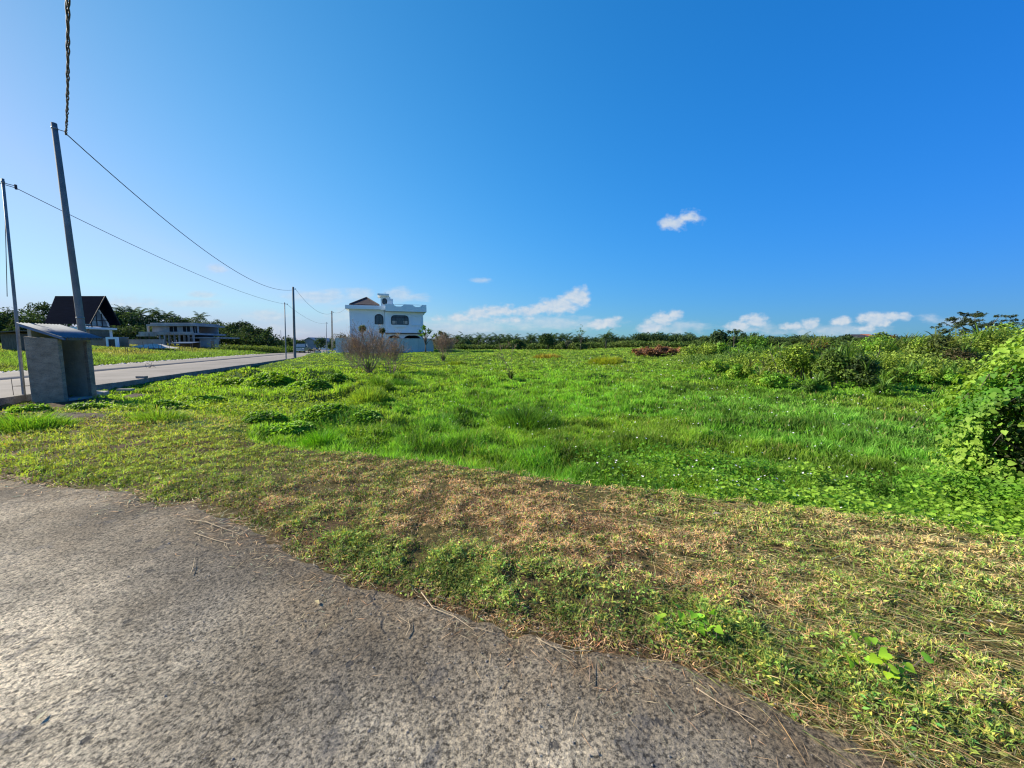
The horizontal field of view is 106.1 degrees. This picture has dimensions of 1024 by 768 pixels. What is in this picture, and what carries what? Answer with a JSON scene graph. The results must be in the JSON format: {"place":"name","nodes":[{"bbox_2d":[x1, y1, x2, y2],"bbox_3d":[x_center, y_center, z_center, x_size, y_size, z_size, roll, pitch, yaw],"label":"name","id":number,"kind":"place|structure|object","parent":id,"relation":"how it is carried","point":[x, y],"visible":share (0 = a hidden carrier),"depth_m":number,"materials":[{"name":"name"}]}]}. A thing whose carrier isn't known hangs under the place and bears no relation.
{"place":"outdoors","nodes":[
{"label":"outdoors","id":0,"kind":"place"},
{"bbox_2d":[0,357,296,405],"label":"kerb","id":1,"kind":"structure","parent":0,"point":[14,399],"depth_m":18.39,"materials":[{"name":"grey concrete"}]},
{"bbox_2d":[0,350,331,396],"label":"road","id":2,"kind":"structure","parent":0,"point":[113,373],"depth_m":26.44,"materials":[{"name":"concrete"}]},
{"bbox_2d":[0,354,255,372],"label":"kerb","id":3,"kind":"object","parent":2,"relation":"on","point":[144,362],"visible":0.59,"depth_m":35.82,"materials":[{"name":"concrete"}]},
{"bbox_2d":[0,480,918,767],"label":"path","id":4,"kind":"structure","parent":0,"point":[84,674],"depth_m":1.85,"materials":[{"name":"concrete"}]},
{"bbox_2d":[0,346,1023,767],"bbox_3d":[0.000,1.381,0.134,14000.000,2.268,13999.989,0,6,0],"label":"ground","id":5,"kind":"structure","parent":0,"point":[424,532],"depth_m":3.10,"materials":[{"name":"green plant"}]},
{"bbox_2d":[1,178,25,394],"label":"steel pole","id":6,"kind":"object","parent":5,"relation":"on","point":[20,359],"visible":0.84,"depth_m":11.99,"materials":[{"name":"metal"}]},
{"bbox_2d":[18,189,286,304],"bbox_3d":[-20.464,-7.318,27.979,0.020,0.655,34.139,-2,6,-18],"label":"overhead cable","id":7,"kind":"object","parent":6,"relation":"attached to","point":[119,238],"visible":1,"depth_m":15.82,"materials":[{"name":"rubber"}]},
{"bbox_2d":[0,330,27,350],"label":"shed","id":8,"kind":"structure","parent":5,"relation":"on","point":[8,340],"depth_m":37.79,"materials":[{"name":"grey concrete"}]},
{"bbox_2d":[0,307,33,333],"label":"broad tree","id":9,"kind":"object","parent":5,"relation":"on","point":[5,316],"visible":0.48,"depth_m":77.73,"materials":[{"name":"green plant"}]},
{"bbox_2d":[2,311,46,330],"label":"broad tree","id":10,"kind":"object","parent":5,"relation":"on","point":[25,319],"visible":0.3,"depth_m":76.60,"materials":[{"name":"green plant"}]},
{"bbox_2d":[2,403,53,415],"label":"weed clump","id":11,"kind":"object","parent":5,"relation":"on","point":[27,408],"visible":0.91,"depth_m":9.30,"materials":[{"name":"green plant"}]},
{"bbox_2d":[18,301,51,322],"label":"broad tree","id":12,"kind":"object","parent":5,"relation":"on","point":[44,307],"visible":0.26,"depth_m":84.26,"materials":[{"name":"green plant"}]},
{"bbox_2d":[0,409,80,434],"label":"grass tuft","id":13,"kind":"object","parent":5,"relation":"on","point":[22,422],"visible":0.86,"depth_m":7.33,"materials":[{"name":"green plant"}]},
{"bbox_2d":[16,322,103,402],"bbox_3d":[-14.205,-0.575,12.279,1.370,2.694,1.170,0,6,0],"label":"concrete booth","id":14,"kind":"object","parent":5,"relation":"on","point":[60,364],"visible":0.8,"depth_m":11.88,"materials":[{"name":"concrete"}]},
{"bbox_2d":[50,122,85,331],"bbox_3d":[-15.094,-3.873,13.279,0.407,9.636,0.227,0,6,0],"label":"utility pole","id":15,"kind":"object","parent":5,"relation":"on","point":[79,311],"visible":0.73,"depth_m":13.10,"materials":[{"name":"concrete"}]},
{"bbox_2d":[65,0,70,134],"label":"twisted cable","id":16,"kind":"object","parent":15,"relation":"attached to","point":[68,16],"visible":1,"depth_m":8.05,"materials":[{"name":"rubber"}]},
{"bbox_2d":[67,134,295,289],"bbox_3d":[-20.848,-9.250,30.340,0.032,1.824,36.810,-2,6,-19],"label":"overhead cable","id":17,"kind":"object","parent":15,"relation":"attached to","point":[152,209],"visible":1,"depth_m":17.24,"materials":[{"name":"rubber"}]},
{"bbox_2d":[29,412,122,419],"bbox_3d":[-10.082,0.729,8.768,3.000,0.151,1.000,0,6,0],"label":"soil patch","id":18,"kind":"object","parent":5,"relation":"on","point":[78,415],"visible":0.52,"depth_m":8.70,"materials":[{"name":"grey soil"}]},
{"bbox_2d":[44,296,120,338],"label":"aframe house","id":19,"kind":"structure","parent":5,"relation":"on","point":[99,314],"depth_m":57.74,"materials":[{"name":"black"}]},
{"bbox_2d":[89,329,109,338],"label":"lower window","id":20,"kind":"structure","parent":19,"relation":"in","point":[101,333],"depth_m":58.79,"materials":[{"name":"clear glass"}]},
{"bbox_2d":[62,401,109,409],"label":"weed clump","id":21,"kind":"object","parent":5,"relation":"on","point":[83,405],"visible":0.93,"depth_m":9.89,"materials":[{"name":"green plant"}]},
{"bbox_2d":[105,337,119,346],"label":"villa gate","id":22,"kind":"structure","parent":5,"relation":"on","point":[112,341],"depth_m":55.73,"materials":[{"name":"white paint"}]},
{"bbox_2d":[109,312,149,330],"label":"broad tree","id":23,"kind":"object","parent":5,"relation":"on","point":[133,319],"visible":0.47,"depth_m":90.24,"materials":[{"name":"green plant"}]},
{"bbox_2d":[0,343,278,371],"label":"roadside grass","id":24,"kind":"structure","parent":5,"relation":"on","point":[103,355],"depth_m":42.41,"materials":[{"name":"green plant"}]},
{"bbox_2d":[0,322,289,347],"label":"woodland undergrowth","id":25,"kind":"object","parent":5,"relation":"on","point":[248,338],"visible":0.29,"depth_m":83.98,"materials":[{"name":"green plant"}]},
{"bbox_2d":[129,339,163,344],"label":"yard wall","id":26,"kind":"structure","parent":5,"relation":"on","point":[145,341],"depth_m":65.60,"materials":[{"name":"concrete"}]},
{"bbox_2d":[125,405,190,423],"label":"grass tuft","id":27,"kind":"object","parent":5,"relation":"on","point":[142,415],"visible":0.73,"depth_m":8.37,"materials":[{"name":"green plant"}]},
{"bbox_2d":[148,399,196,409],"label":"weed clump","id":28,"kind":"object","parent":5,"relation":"on","point":[170,403],"visible":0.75,"depth_m":10.77,"materials":[{"name":"green plant"}]},
{"bbox_2d":[136,323,239,346],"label":"unfinished house","id":29,"kind":"structure","parent":5,"relation":"on","point":[202,334],"depth_m":73.35,"materials":[{"name":"concrete"}]},
{"bbox_2d":[185,394,231,404],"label":"weed clump","id":30,"kind":"object","parent":5,"relation":"on","point":[211,398],"visible":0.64,"depth_m":12.17,"materials":[{"name":"green plant"}]},
{"bbox_2d":[211,377,245,385],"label":"weed clump","id":31,"kind":"object","parent":5,"relation":"on","point":[227,381],"visible":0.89,"depth_m":18.35,"materials":[{"name":"green plant"}]},
{"bbox_2d":[223,319,251,333],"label":"broad tree","id":32,"kind":"object","parent":5,"relation":"on","point":[233,327],"visible":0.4,"depth_m":88.47,"materials":[{"name":"green plant"}]},
{"bbox_2d":[236,324,263,344],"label":"broad tree","id":33,"kind":"object","parent":5,"relation":"on","point":[250,328],"visible":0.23,"depth_m":85.89,"materials":[{"name":"green plant"}]},
{"bbox_2d":[207,343,311,352],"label":"verge scrub","id":34,"kind":"object","parent":5,"relation":"on","point":[264,348],"visible":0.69,"depth_m":72.27,"materials":[{"name":"green plant"}]},
{"bbox_2d":[241,410,290,424],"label":"weed clump","id":35,"kind":"object","parent":5,"relation":"on","point":[262,416],"visible":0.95,"depth_m":8.57,"materials":[{"name":"green plant"}]},
{"bbox_2d":[237,370,295,387],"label":"weed clump","id":36,"kind":"object","parent":5,"relation":"on","point":[277,377],"visible":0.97,"depth_m":17.71,"materials":[{"name":"green plant"}]},
{"bbox_2d":[263,419,315,436],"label":"weed clump","id":37,"kind":"object","parent":5,"relation":"on","point":[296,427],"visible":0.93,"depth_m":7.91,"materials":[{"name":"green plant"}]},
{"bbox_2d":[292,287,295,357],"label":"utility pole","id":38,"kind":"object","parent":5,"relation":"on","point":[294,332],"visible":0.88,"depth_m":47.87,"materials":[{"name":"concrete"}]},
{"bbox_2d":[282,378,332,391],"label":"weed clump","id":39,"kind":"object","parent":5,"relation":"on","point":[313,382],"visible":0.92,"depth_m":15.96,"materials":[{"name":"green plant"}]},
{"bbox_2d":[289,402,348,422],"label":"weed clump","id":40,"kind":"object","parent":5,"relation":"on","point":[323,410],"visible":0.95,"depth_m":8.78,"materials":[{"name":"green plant"}]},
{"bbox_2d":[292,425,346,448],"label":"grass tuft","id":41,"kind":"object","parent":5,"relation":"on","point":[314,437],"visible":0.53,"depth_m":6.77,"materials":[{"name":"green plant"}]},
{"bbox_2d":[321,373,355,384],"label":"weed clump","id":42,"kind":"object","parent":5,"relation":"on","point":[333,377],"visible":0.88,"depth_m":18.44,"materials":[{"name":"green plant"}]},
{"bbox_2d":[297,404,380,436],"bbox_3d":[-3.685,0.825,8.282,1.820,0.604,1.871,0,6,0],"label":"grass tuft","id":43,"kind":"object","parent":5,"relation":"on","point":[340,418],"visible":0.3,"depth_m":8.48,"materials":[{"name":"green plant"}]},
{"bbox_2d":[323,336,375,368],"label":"dead bush","id":44,"kind":"object","parent":5,"relation":"on","point":[349,351],"visible":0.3,"depth_m":29.89,"materials":[{"name":"brown plant"}]},
{"bbox_2d":[329,319,396,372],"bbox_3d":[-9.795,-2.563,26.181,4.375,3.737,4.076,3,7,29],"label":"dead bush","id":45,"kind":"object","parent":5,"relation":"on","point":[359,350],"visible":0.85,"depth_m":25.91,"materials":[{"name":"brown plant"}]},
{"bbox_2d":[348,409,385,427],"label":"weed clump","id":46,"kind":"object","parent":5,"relation":"on","point":[363,415],"visible":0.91,"depth_m":8.59,"materials":[{"name":"green plant"}]},
{"bbox_2d":[344,383,390,404],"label":"grass tuft","id":47,"kind":"object","parent":5,"relation":"on","point":[375,394],"visible":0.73,"depth_m":11.50,"materials":[{"name":"green plant"}]},
{"bbox_2d":[366,375,396,393],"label":"grass tuft","id":48,"kind":"object","parent":5,"relation":"on","point":[385,385],"visible":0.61,"depth_m":15.06,"materials":[{"name":"green plant"}]},
{"bbox_2d":[335,338,433,352],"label":"boundary wall","id":49,"kind":"structure","parent":5,"relation":"on","point":[417,344],"depth_m":60.99,"materials":[{"name":"white concrete"}]},
{"bbox_2d":[345,293,426,344],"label":"white house","id":50,"kind":"structure","parent":5,"relation":"on","point":[406,320],"depth_m":65.36,"materials":[{"name":"paint"}]},
{"bbox_2d":[391,315,408,326],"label":"window","id":51,"kind":"structure","parent":50,"relation":"in","point":[396,320],"depth_m":65.62,"materials":[{"name":"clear glass"}]},
{"bbox_2d":[363,328,412,373],"bbox_3d":[-7.684,-1.993,23.907,2.875,3.041,3.785,-3,7,-30],"label":"dead bush","id":52,"kind":"object","parent":5,"relation":"on","point":[394,350],"visible":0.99,"depth_m":23.75,"materials":[{"name":"brown plant"}]},
{"bbox_2d":[388,378,420,386],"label":"grass tuft","id":53,"kind":"object","parent":5,"relation":"on","point":[401,382],"visible":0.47,"depth_m":17.59,"materials":[{"name":"green plant"}]},
{"bbox_2d":[417,324,434,351],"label":"frangipani","id":54,"kind":"object","parent":5,"relation":"on","point":[424,334],"visible":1,"depth_m":58.05,"materials":[{"name":"green plant"}]},
{"bbox_2d":[417,411,462,426],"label":"grass tuft","id":55,"kind":"object","parent":5,"relation":"on","point":[444,417],"visible":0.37,"depth_m":9.15,"materials":[{"name":"green plant"}]},
{"bbox_2d":[430,331,457,360],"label":"dead bush","id":56,"kind":"object","parent":5,"relation":"on","point":[445,345],"visible":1,"depth_m":40.43,"materials":[{"name":"brown plant"}]},
{"bbox_2d":[0,347,1023,533],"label":"meadow grass","id":57,"kind":"structure","parent":5,"relation":"on","point":[455,441],"depth_m":9.06,"materials":[{"name":"green plant"}]},
{"bbox_2d":[0,474,1023,767],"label":"cut straw","id":58,"kind":"object","parent":5,"relation":"on","point":[874,614],"visible":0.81,"depth_m":2.15,"materials":[{"name":"brown plant"}]},
{"bbox_2d":[507,339,526,349],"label":"grove tree","id":59,"kind":"object","parent":5,"relation":"on","point":[519,344],"visible":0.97,"depth_m":85.11,"materials":[{"name":"green plant"}]},
{"bbox_2d":[488,402,563,433],"bbox_3d":[0.322,0.794,9.052,1.866,0.738,1.829,0,6,0],"label":"grass tuft","id":60,"kind":"object","parent":5,"relation":"on","point":[511,413],"visible":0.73,"depth_m":8.94,"materials":[{"name":"green plant"}]},
{"bbox_2d":[536,333,556,348],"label":"grove tree","id":61,"kind":"object","parent":5,"relation":"on","point":[547,339],"visible":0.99,"depth_m":88.56,"materials":[{"name":"green plant"}]},
{"bbox_2d":[70,367,1023,528],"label":"broadleaf weeds","id":62,"kind":"object","parent":5,"relation":"on","point":[835,496],"visible":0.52,"depth_m":10.44,"materials":[{"name":"green plant"}]},
{"bbox_2d":[434,339,705,349],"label":"banana brush","id":63,"kind":"object","parent":5,"relation":"on","point":[612,344],"visible":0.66,"depth_m":90.57,"materials":[{"name":"green plant"}]},
{"bbox_2d":[568,342,589,349],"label":"grove tree","id":64,"kind":"object","parent":5,"relation":"on","point":[577,346],"visible":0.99,"depth_m":78.82,"materials":[{"name":"green plant"}]},
{"bbox_2d":[587,355,623,364],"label":"grass tuft","id":65,"kind":"object","parent":5,"relation":"on","point":[614,360],"visible":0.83,"depth_m":35.80,"materials":[{"name":"plant"}]},
{"bbox_2d":[645,332,667,340],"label":"grove tree","id":66,"kind":"object","parent":5,"relation":"on","point":[653,337],"visible":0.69,"depth_m":96.40,"materials":[{"name":"green plant"}]},
{"bbox_2d":[631,345,684,356],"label":"dry brush","id":67,"kind":"object","parent":5,"relation":"on","point":[658,350],"visible":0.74,"depth_m":45.05,"materials":[{"name":"brown plant"}]},
{"bbox_2d":[654,612,677,634],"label":"vine shoot","id":68,"kind":"object","parent":5,"relation":"on","point":[659,618],"visible":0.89,"depth_m":2.15,"materials":[{"name":"green plant"}]},
{"bbox_2d":[672,381,713,392],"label":"grass tuft","id":69,"kind":"object","parent":5,"relation":"on","point":[701,388],"visible":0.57,"depth_m":16.81,"materials":[{"name":"green plant"}]},
{"bbox_2d":[678,343,711,360],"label":"shrub","id":70,"kind":"object","parent":5,"relation":"on","point":[689,349],"visible":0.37,"depth_m":36.34,"materials":[{"name":"green plant"}]},
{"bbox_2d":[673,602,727,635],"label":"vine shoot","id":71,"kind":"object","parent":5,"relation":"on","point":[700,626],"visible":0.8,"depth_m":2.15,"materials":[{"name":"green plant"}]},
{"bbox_2d":[450,362,957,518],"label":"white blossoms","id":72,"kind":"object","parent":5,"relation":"on","point":[696,441],"visible":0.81,"depth_m":7.67,"materials":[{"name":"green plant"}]},
{"bbox_2d":[434,334,975,348],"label":"palm grove","id":73,"kind":"object","parent":5,"relation":"on","point":[781,340],"visible":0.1,"depth_m":93.71,"materials":[{"name":"green plant"}]},
{"bbox_2d":[695,342,729,356],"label":"shrub","id":74,"kind":"object","parent":5,"relation":"on","point":[706,349],"visible":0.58,"depth_m":35.41,"materials":[{"name":"green plant"}]},
{"bbox_2d":[702,620,723,643],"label":"vine shoot","id":75,"kind":"object","parent":5,"relation":"on","point":[717,629],"visible":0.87,"depth_m":2.06,"materials":[{"name":"green plant"}]},
{"bbox_2d":[698,355,737,372],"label":"shrub","id":76,"kind":"object","parent":5,"relation":"on","point":[712,365],"visible":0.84,"depth_m":22.72,"materials":[{"name":"green plant"}]},
{"bbox_2d":[709,329,730,344],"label":"grove tree","id":77,"kind":"object","parent":5,"relation":"on","point":[717,336],"visible":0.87,"depth_m":58.95,"materials":[{"name":"green plant"}]},
{"bbox_2d":[727,333,746,346],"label":"grove tree","id":78,"kind":"object","parent":5,"relation":"on","point":[737,338],"visible":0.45,"depth_m":82.98,"materials":[{"name":"green plant"}]},
{"bbox_2d":[727,344,762,362],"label":"long leaf plant","id":79,"kind":"object","parent":5,"relation":"on","point":[745,348],"visible":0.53,"depth_m":25.54,"materials":[{"name":"green plant"}]},
{"bbox_2d":[725,356,771,378],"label":"shrub","id":80,"kind":"object","parent":5,"relation":"on","point":[739,370],"visible":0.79,"depth_m":18.76,"materials":[{"name":"green plant"}]},
{"bbox_2d":[735,334,776,354],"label":"shrub","id":81,"kind":"object","parent":5,"relation":"on","point":[759,341],"visible":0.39,"depth_m":28.36,"materials":[{"name":"green plant"}]},
{"bbox_2d":[748,366,795,387],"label":"shrub","id":82,"kind":"object","parent":5,"relation":"on","point":[766,377],"visible":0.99,"depth_m":16.60,"materials":[{"name":"green plant"}]},
{"bbox_2d":[758,341,790,365],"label":"shrub","id":83,"kind":"object","parent":5,"relation":"on","point":[769,352],"visible":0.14,"depth_m":23.90,"materials":[{"name":"green plant"}]},
{"bbox_2d":[564,435,1023,539],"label":"ground creeper","id":84,"kind":"object","parent":5,"relation":"on","point":[773,484],"visible":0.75,"depth_m":4.45,"materials":[{"name":"green plant"}]},
{"bbox_2d":[766,340,824,379],"bbox_3d":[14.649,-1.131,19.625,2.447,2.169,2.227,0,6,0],"label":"shrub","id":85,"kind":"object","parent":5,"relation":"on","point":[793,354],"visible":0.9,"depth_m":19.39,"materials":[{"name":"green plant"}]},
{"bbox_2d":[792,370,831,393],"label":"shrub","id":86,"kind":"object","parent":5,"relation":"on","point":[813,385],"visible":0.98,"depth_m":13.99,"materials":[{"name":"green plant"}]},
{"bbox_2d":[794,334,837,353],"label":"shrub","id":87,"kind":"object","parent":5,"relation":"on","point":[821,343],"visible":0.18,"depth_m":22.53,"materials":[{"name":"green plant"}]},
{"bbox_2d":[811,342,857,387],"bbox_3d":[14.060,-0.738,16.810,1.775,2.157,1.652,3,6,27],"label":"shrub","id":88,"kind":"object","parent":5,"relation":"on","point":[832,363],"visible":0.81,"depth_m":16.50,"materials":[{"name":"green plant"}]},
{"bbox_2d":[656,346,1013,380],"bbox_3d":[21.688,-1.886,28.555,22.375,1.956,25.790,0,6,0],"label":"shrub understory","id":89,"kind":"object","parent":5,"relation":"on","point":[892,359],"visible":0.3,"depth_m":20.45,"materials":[{"name":"green plant"}]},
{"bbox_2d":[826,336,883,361],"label":"long leaf plant","id":90,"kind":"object","parent":5,"relation":"on","point":[876,352],"visible":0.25,"depth_m":19.53,"materials":[{"name":"green plant"}]},
{"bbox_2d":[837,351,884,388],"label":"shrub","id":91,"kind":"object","parent":5,"relation":"on","point":[860,369],"visible":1,"depth_m":15.77,"materials":[{"name":"green plant"}]},
{"bbox_2d":[850,630,885,652],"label":"vine shoot","id":92,"kind":"object","parent":5,"relation":"on","point":[871,641],"visible":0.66,"depth_m":1.96,"materials":[{"name":"green plant"}]},
{"bbox_2d":[854,331,901,353],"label":"shrub","id":93,"kind":"object","parent":5,"relation":"on","point":[884,347],"visible":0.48,"depth_m":23.36,"materials":[{"name":"green plant"}]},
{"bbox_2d":[868,376,900,396],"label":"shrub","id":94,"kind":"object","parent":5,"relation":"on","point":[885,389],"visible":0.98,"depth_m":14.42,"materials":[{"name":"green plant"}]},
{"bbox_2d":[843,633,933,693],"bbox_3d":[1.792,1.341,1.842,0.302,0.119,0.303,-5,8,-42],"label":"vine shoot","id":95,"kind":"object","parent":5,"relation":"on","point":[883,654],"visible":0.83,"depth_m":1.83,"materials":[{"name":"green plant"}]},
{"bbox_2d":[875,360,927,383],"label":"shrub","id":96,"kind":"object","parent":5,"relation":"on","point":[904,374],"visible":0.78,"depth_m":17.92,"materials":[{"name":"green plant"}]},
{"bbox_2d":[893,333,938,355],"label":"shrub","id":97,"kind":"object","parent":5,"relation":"on","point":[907,345],"visible":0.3,"depth_m":21.05,"materials":[{"name":"green plant"}]},
{"bbox_2d":[907,358,970,385],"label":"shrub","id":98,"kind":"object","parent":5,"relation":"on","point":[943,375],"visible":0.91,"depth_m":17.02,"materials":[{"name":"green plant"}]},
{"bbox_2d":[908,325,972,358],"bbox_3d":[22.771,-1.782,20.657,2.809,2.767,2.535,0,6,0],"label":"shrub","id":99,"kind":"object","parent":5,"relation":"on","point":[937,342],"visible":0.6,"depth_m":20.32,"materials":[{"name":"green plant"}]},
{"bbox_2d":[933,344,987,371],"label":"shrub","id":100,"kind":"object","parent":5,"relation":"on","point":[962,352],"visible":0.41,"depth_m":19.39,"materials":[{"name":"green plant"}]},
{"bbox_2d":[912,329,1023,520],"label":"vine bush","id":101,"kind":"object","parent":5,"relation":"on","point":[996,407],"visible":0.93,"depth_m":4.94,"materials":[{"name":"green plant"}]},
{"bbox_2d":[930,311,1023,347],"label":"umbrella tree","id":102,"kind":"object","parent":5,"relation":"on","point":[961,323],"visible":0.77,"depth_m":61.19,"materials":[{"name":"green plant"}]},
{"bbox_2d":[946,323,1020,354],"bbox_3d":[26.864,-2.130,22.018,2.997,2.766,2.813,4,7,37],"label":"shrub","id":103,"kind":"object","parent":5,"relation":"on","point":[988,345],"visible":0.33,"depth_m":21.58,"materials":[{"name":"green plant"}]},
{"bbox_2d":[962,322,1023,347],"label":"shrub","id":104,"kind":"object","parent":5,"relation":"on","point":[1015,330],"visible":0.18,"depth_m":22.31,"materials":[{"name":"green plant"}]},
{"bbox_2d":[0,0,1023,341],"label":"sky","id":105,"kind":"structure","parent":0,"point":[830,168],"materials":[{"name":"blue"}]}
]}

